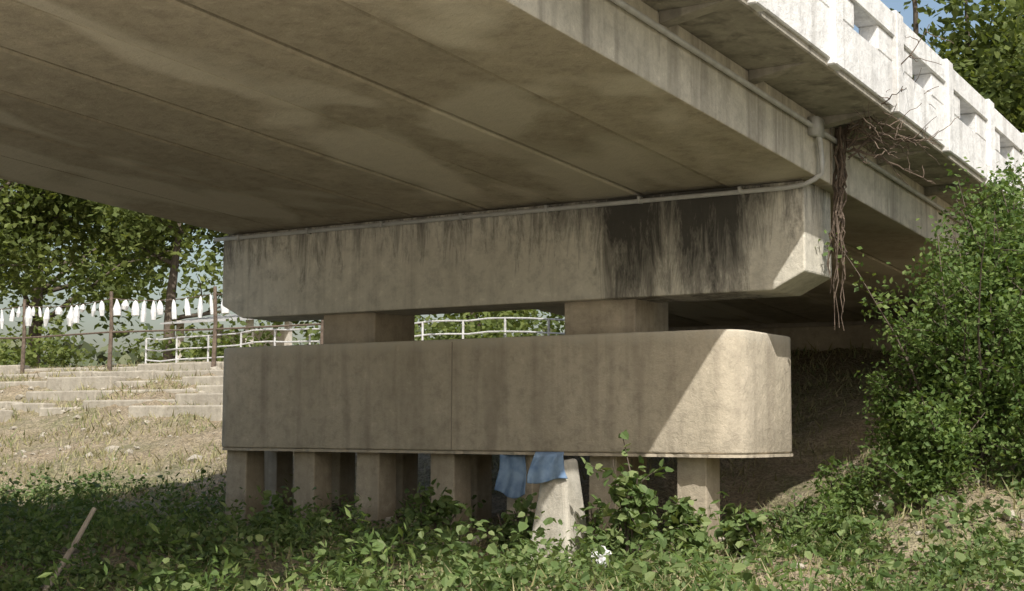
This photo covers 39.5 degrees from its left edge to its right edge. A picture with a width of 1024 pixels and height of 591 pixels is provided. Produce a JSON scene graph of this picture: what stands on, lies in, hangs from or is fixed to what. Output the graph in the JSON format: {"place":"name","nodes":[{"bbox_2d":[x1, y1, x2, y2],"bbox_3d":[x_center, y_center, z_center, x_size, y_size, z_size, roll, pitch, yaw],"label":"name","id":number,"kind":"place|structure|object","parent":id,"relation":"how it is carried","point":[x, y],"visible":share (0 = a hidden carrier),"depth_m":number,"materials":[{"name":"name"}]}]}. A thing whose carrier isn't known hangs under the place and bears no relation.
{"place":"outdoors","nodes":[
{"label":"outdoors","id":0,"kind":"place"},
{"bbox_2d":[0,0,1016,366],"label":"sky","id":1,"kind":"structure","parent":0,"point":[89,322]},
{"bbox_2d":[0,322,1023,590],"bbox_3d":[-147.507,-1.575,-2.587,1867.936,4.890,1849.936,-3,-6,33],"label":"ground","id":2,"kind":"structure","parent":0,"point":[798,477],"depth_m":25.61,"materials":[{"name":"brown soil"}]},
{"bbox_2d":[0,179,134,339],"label":"broadleaf tree","id":3,"kind":"object","parent":2,"relation":"on","point":[31,218],"visible":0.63,"depth_m":52.81,"materials":[{"name":"green plant"}]},
{"bbox_2d":[42,507,95,590],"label":"wooden stake","id":4,"kind":"object","parent":2,"relation":"on","point":[69,552],"visible":0.83,"depth_m":14.05,"materials":[{"name":"brown wood"}]},
{"bbox_2d":[0,366,220,476],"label":"bank stones","id":5,"kind":"object","parent":2,"relation":"on","point":[113,447],"visible":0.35,"depth_m":33.68,"materials":[{"name":"beige stone"}]},
{"bbox_2d":[0,361,223,421],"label":"stone steps","id":6,"kind":"structure","parent":2,"relation":"on","point":[213,393],"depth_m":38.65,"materials":[{"name":"beige stone"}]},
{"bbox_2d":[145,317,564,363],"bbox_3d":[-3.847,1.365,37.169,16.303,1.283,0.060,-3,-6,33],"label":"metal railing","id":7,"kind":"object","parent":6,"relation":"on","point":[548,333],"visible":0.41,"depth_m":38.39,"materials":[{"name":"white metal"}]},
{"bbox_2d":[0,180,223,365],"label":"broadleaf tree","id":8,"kind":"object","parent":2,"relation":"on","point":[104,277],"visible":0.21,"depth_m":64.71,"materials":[{"name":"green plant"}]},
{"bbox_2d":[69,203,227,361],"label":"broadleaf tree","id":9,"kind":"object","parent":2,"relation":"on","point":[177,232],"visible":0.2,"depth_m":52.64,"materials":[{"name":"green plant"}]},
{"bbox_2d":[0,286,323,372],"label":"string of hanging bags","id":10,"kind":"object","parent":2,"relation":"on","point":[72,315],"visible":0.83,"depth_m":41.70,"materials":[{"name":"white plastic"}]},
{"bbox_2d":[160,314,291,361],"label":"tin roof shed","id":11,"kind":"structure","parent":2,"relation":"on","point":[286,336],"depth_m":51.46,"materials":[{"name":"grey metal"}]},
{"bbox_2d":[189,229,320,344],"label":"broadleaf tree","id":12,"kind":"object","parent":2,"relation":"on","point":[215,261],"visible":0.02,"depth_m":55.95,"materials":[{"name":"green plant"}]},
{"bbox_2d":[243,490,310,530],"bbox_3d":[-3.161,2.957,19.116,0.923,0.698,0.519,2,-6,-13],"label":"broadleaf sapling","id":13,"kind":"object","parent":2,"relation":"on","point":[283,506],"visible":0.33,"depth_m":19.10,"materials":[{"name":"green plant"}]},
{"bbox_2d":[0,306,564,367],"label":"bank hedge","id":14,"kind":"object","parent":2,"relation":"on","point":[53,351],"visible":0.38,"depth_m":42.03,"materials":[{"name":"green plant"}]},
{"bbox_2d":[0,288,564,366],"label":"distant trees","id":15,"kind":"object","parent":2,"relation":"on","point":[101,353],"visible":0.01,"depth_m":135.95,"materials":[{"name":"green plant"}]},
{"bbox_2d":[404,479,471,540],"bbox_3d":[-0.917,2.776,18.029,0.921,0.919,0.686,3,-6,-22],"label":"broadleaf sapling","id":16,"kind":"object","parent":2,"relation":"on","point":[421,508],"visible":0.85,"depth_m":17.91,"materials":[{"name":"green plant"}]},
{"bbox_2d":[415,309,564,339],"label":"broadleaf tree","id":17,"kind":"object","parent":2,"relation":"on","point":[494,313],"visible":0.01,"depth_m":57.45,"materials":[{"name":"green plant"}]},
{"bbox_2d":[0,0,1023,540],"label":"concrete bridge","id":18,"kind":"structure","parent":2,"relation":"on","point":[638,194],"depth_m":17.70,"materials":[{"name":"concrete"}]},
{"bbox_2d":[494,451,525,497],"bbox_3d":[0.001,2.343,18.672,0.419,0.617,0.245,-1,-6,16],"label":"blue cloth","id":19,"kind":"object","parent":18,"relation":"hanging from","point":[511,480],"visible":0.91,"depth_m":18.61,"materials":[{"name":"blue fabric"}]},
{"bbox_2d":[826,25,958,329],"bbox_3d":[4.635,-1.390,17.313,1.640,3.600,2.528,-3,-6,33],"label":"dead vine","id":20,"kind":"object","parent":18,"relation":"hanging from","point":[840,171],"visible":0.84,"depth_m":17.46,"materials":[{"name":"brown plant"}]},
{"bbox_2d":[0,412,1023,590],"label":"creeper groundcover","id":21,"kind":"object","parent":2,"relation":"on","point":[234,548],"visible":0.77,"depth_m":14.38,"materials":[{"name":"green plant"}]},
{"bbox_2d":[590,546,611,566],"bbox_3d":[0.933,2.717,14.824,0.266,0.232,0.246,-3,-6,33],"label":"plastic bag","id":22,"kind":"object","parent":21,"relation":"on","point":[600,558],"visible":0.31,"depth_m":14.74,"materials":[{"name":"white plastic"}]},
{"bbox_2d":[0,443,1023,590],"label":"narrow leaved weeds","id":23,"kind":"object","parent":2,"relation":"on","point":[695,558],"visible":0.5,"depth_m":13.94,"materials":[{"name":"green plant"}]},
{"bbox_2d":[489,492,537,551],"bbox_3d":[0.085,2.769,17.240,0.663,0.765,0.698,4,-7,-33],"label":"broadleaf sapling","id":24,"kind":"object","parent":2,"relation":"on","point":[507,526],"visible":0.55,"depth_m":17.25,"materials":[{"name":"green plant"}]},
{"bbox_2d":[94,465,1023,576],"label":"rubble","id":25,"kind":"object","parent":2,"relation":"on","point":[1005,516],"visible":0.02,"depth_m":16.28,"materials":[{"name":"stone"}]},
{"bbox_2d":[530,458,589,562],"bbox_3d":[0.541,2.624,16.380,0.667,1.494,0.590,-3,-6,33],"label":"broken concrete post","id":26,"kind":"object","parent":2,"relation":"on","point":[561,499],"visible":0.45,"depth_m":16.22,"materials":[{"name":"beige concrete"}]},
{"bbox_2d":[527,452,567,483],"bbox_3d":[0.411,1.970,16.306,0.474,0.364,0.240,0,-6,7],"label":"blue cloth","id":27,"kind":"object","parent":26,"relation":"attached to","point":[546,467],"visible":1,"depth_m":16.25,"materials":[{"name":"blue fabric"}]},
{"bbox_2d":[579,494,627,549],"bbox_3d":[0.952,2.688,16.294,1.027,0.829,0.603,-3,-6,33],"label":"broadleaf sapling","id":28,"kind":"object","parent":2,"relation":"on","point":[597,516],"visible":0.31,"depth_m":16.23,"materials":[{"name":"green plant"}]},
{"bbox_2d":[577,430,673,559],"bbox_3d":[1.239,2.249,15.839,1.075,1.518,0.901,-3,-6,33],"label":"broadleaf sapling","id":29,"kind":"object","parent":2,"relation":"on","point":[630,485],"visible":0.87,"depth_m":15.72,"materials":[{"name":"green plant"}]},
{"bbox_2d":[661,496,715,558],"bbox_3d":[1.970,2.631,16.071,0.557,0.738,0.853,1,-6,-7],"label":"broadleaf sapling","id":30,"kind":"object","parent":2,"relation":"on","point":[684,508],"visible":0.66,"depth_m":16.02,"materials":[{"name":"green plant"}]},
{"bbox_2d":[713,508,772,556],"bbox_3d":[2.602,2.621,15.770,0.660,0.587,0.793,2,-6,-15],"label":"broadleaf sapling","id":31,"kind":"object","parent":2,"relation":"on","point":[744,527],"visible":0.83,"depth_m":15.61,"materials":[{"name":"green plant"}]},
{"bbox_2d":[757,489,832,542],"bbox_3d":[3.328,2.625,16.615,0.943,0.733,0.599,6,-8,-44],"label":"shrub","id":32,"kind":"object","parent":2,"relation":"on","point":[794,514],"visible":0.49,"depth_m":16.48,"materials":[{"name":"green plant"}]},
{"bbox_2d":[802,495,873,543],"bbox_3d":[3.540,2.521,15.507,0.687,0.660,0.922,3,-6,-30],"label":"shrub","id":33,"kind":"object","parent":2,"relation":"on","point":[835,511],"visible":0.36,"depth_m":15.39,"materials":[{"name":"green plant"}]},
{"bbox_2d":[802,456,879,518],"bbox_3d":[4.128,2.417,17.491,0.919,0.891,1.013,-3,-6,33],"label":"shrub","id":34,"kind":"object","parent":2,"relation":"on","point":[856,485],"visible":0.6,"depth_m":17.37,"materials":[{"name":"green plant"}]},
{"bbox_2d":[850,313,985,464],"bbox_3d":[5.185,1.242,17.852,1.848,2.000,1.558,-2,-6,20],"label":"shrub","id":35,"kind":"object","parent":2,"relation":"on","point":[883,390],"visible":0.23,"depth_m":17.71,"materials":[{"name":"green plant"}]},
{"bbox_2d":[818,187,1023,470],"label":"shrub","id":36,"kind":"object","parent":2,"relation":"on","point":[956,349],"visible":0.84,"depth_m":16.80,"materials":[{"name":"green plant"}]},
{"bbox_2d":[855,380,1001,508],"bbox_3d":[4.709,1.692,15.974,1.621,1.457,1.219,4,-7,-37],"label":"shrub","id":37,"kind":"object","parent":2,"relation":"on","point":[935,449],"visible":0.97,"depth_m":15.76,"materials":[{"name":"green plant"}]},
{"bbox_2d":[890,0,1023,132],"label":"broadleaf tree","id":38,"kind":"object","parent":2,"relation":"on","point":[998,54],"visible":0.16,"depth_m":57.79,"materials":[{"name":"green plant"}]},
{"bbox_2d":[902,153,1023,332],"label":"shrub","id":39,"kind":"object","parent":2,"relation":"on","point":[989,208],"visible":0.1,"depth_m":19.25,"materials":[{"name":"green plant"}]},
{"bbox_2d":[912,0,1023,132],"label":"broadleaf tree","id":40,"kind":"object","parent":2,"relation":"on","point":[954,9],"visible":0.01,"depth_m":59.65,"materials":[{"name":"green plant"}]},
{"bbox_2d":[929,32,1020,129],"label":"broadleaf tree","id":41,"kind":"object","parent":2,"relation":"on","point":[948,48],"visible":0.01,"depth_m":64.88,"materials":[{"name":"green plant"}]},
{"bbox_2d":[931,149,1023,373],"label":"shrub","id":42,"kind":"object","parent":2,"relation":"on","point":[1016,239],"visible":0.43,"depth_m":17.54,"materials":[{"name":"green plant"}]},
{"bbox_2d":[973,318,1023,489],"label":"shrub","id":43,"kind":"object","parent":2,"relation":"on","point":[1017,449],"visible":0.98,"depth_m":15.92,"materials":[{"name":"green plant"}]}
]}

